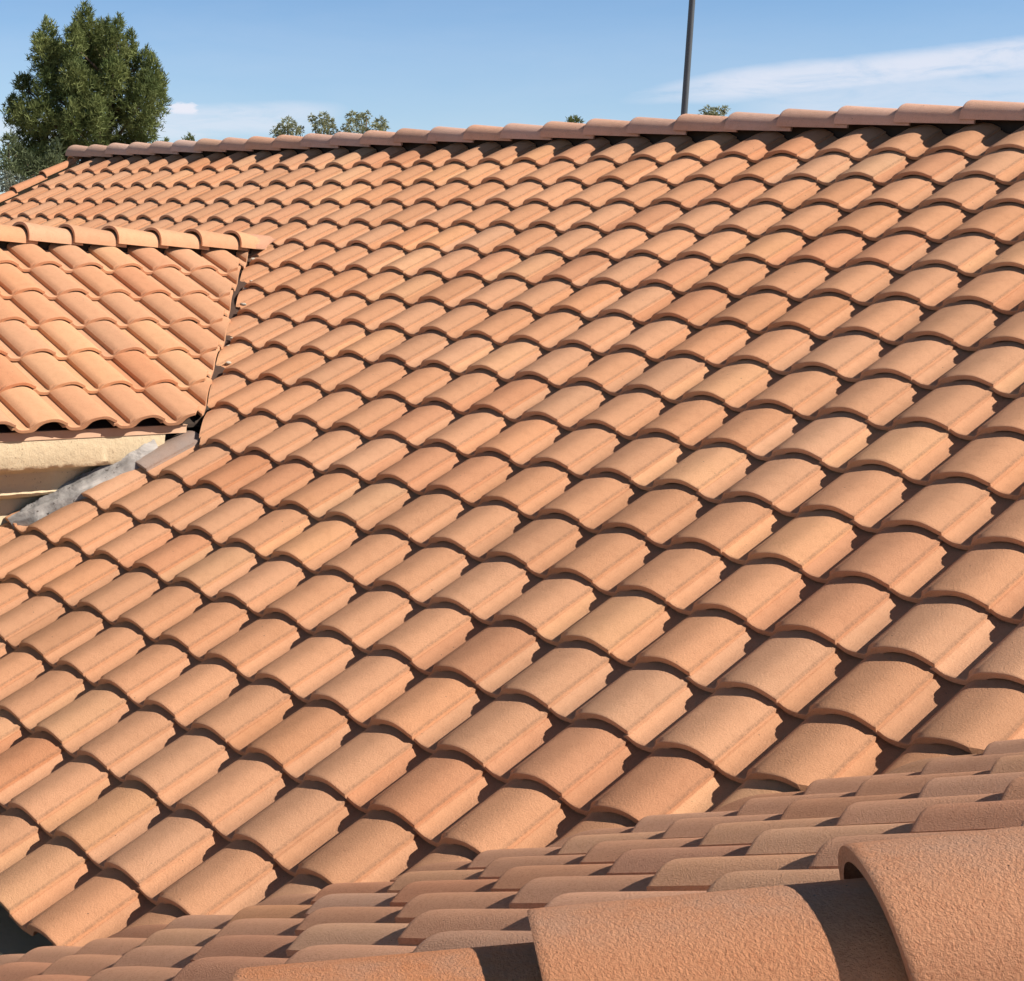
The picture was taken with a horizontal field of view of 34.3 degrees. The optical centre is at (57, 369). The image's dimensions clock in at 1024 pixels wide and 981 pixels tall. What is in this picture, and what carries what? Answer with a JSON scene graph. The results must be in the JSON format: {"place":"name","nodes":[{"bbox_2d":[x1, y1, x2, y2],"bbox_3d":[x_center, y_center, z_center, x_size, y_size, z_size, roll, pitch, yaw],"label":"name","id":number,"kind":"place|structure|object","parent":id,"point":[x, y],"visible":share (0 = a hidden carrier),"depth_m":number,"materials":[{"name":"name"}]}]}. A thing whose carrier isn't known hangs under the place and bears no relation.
{"place":"outdoors","nodes":[
{"label":"outdoors","id":0,"kind":"place"},
{"bbox_2d":[0,169,25,192],"bbox_3d":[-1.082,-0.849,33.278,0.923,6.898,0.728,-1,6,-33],"label":"olive shrub","id":1,"kind":"object","parent":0,"point":[6,185],"visible":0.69,"depth_m":33.00,"materials":[{"name":"green plant"}]},
{"bbox_2d":[0,128,66,184],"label":"tree","id":2,"kind":"object","parent":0,"point":[15,147],"visible":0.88,"depth_m":35.98,"materials":[{"name":"green plant"}]},
{"bbox_2d":[0,0,171,176],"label":"pine tree","id":3,"kind":"object","parent":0,"point":[97,78],"visible":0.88,"depth_m":41.28,"materials":[{"name":"green plant"}]},
{"bbox_2d":[181,132,194,140],"bbox_3d":[5.109,-4.659,62.328,0.838,9.874,1.858,1,5,-14],"label":"pine tree","id":4,"kind":"object","parent":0,"point":[189,137],"visible":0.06,"depth_m":61.93,"materials":[{"name":"green plant"}]},
{"bbox_2d":[269,115,304,137],"bbox_3d":[9.125,-4.919,62.343,1.530,10.690,2.231,-1,6,-33],"label":"eucalyptus tree","id":5,"kind":"object","parent":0,"point":[291,131],"visible":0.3,"depth_m":61.90,"materials":[{"name":"green plant"}]},
{"bbox_2d":[308,111,336,134],"bbox_3d":[10.584,-4.973,62.321,1.403,10.906,2.373,0,5,-19],"label":"eucalyptus tree","id":6,"kind":"object","parent":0,"point":[328,125],"visible":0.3,"depth_m":61.93,"materials":[{"name":"green plant"}]},
{"bbox_2d":[334,109,388,133],"bbox_3d":[12.061,-4.982,62.383,2.064,11.022,1.922,5,6,31],"label":"eucalyptus tree","id":7,"kind":"object","parent":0,"point":[361,116],"visible":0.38,"depth_m":61.95,"materials":[{"name":"green plant"}]},
{"bbox_2d":[0,100,1023,980],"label":"house","id":8,"kind":"structure","parent":0,"point":[590,550],"depth_m":6.16,"materials":[{"name":"ceramic"}]},
{"bbox_2d":[0,0,1023,193],"label":"sky","id":9,"kind":"structure","parent":0,"point":[236,68],"materials":[{"name":"blue"}]},
{"bbox_2d":[565,115,583,122],"bbox_3d":[20.620,-4.726,62.357,0.934,11.134,1.841,2,5,-7],"label":"pine tree","id":10,"kind":"object","parent":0,"point":[572,120],"visible":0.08,"depth_m":61.93,"materials":[{"name":"green plant"}]},
{"bbox_2d":[681,0,694,114],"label":"flag pole","id":11,"kind":"object","parent":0,"point":[687,63],"depth_m":20.97,"materials":[{"name":"metal"}]},
{"bbox_2d":[699,104,730,115],"bbox_3d":[26.196,-4.836,62.415,1.404,11.753,2.157,3,5,8],"label":"eucalyptus tree","id":12,"kind":"object","parent":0,"point":[713,110],"visible":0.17,"depth_m":61.97,"materials":[{"name":"green plant"}]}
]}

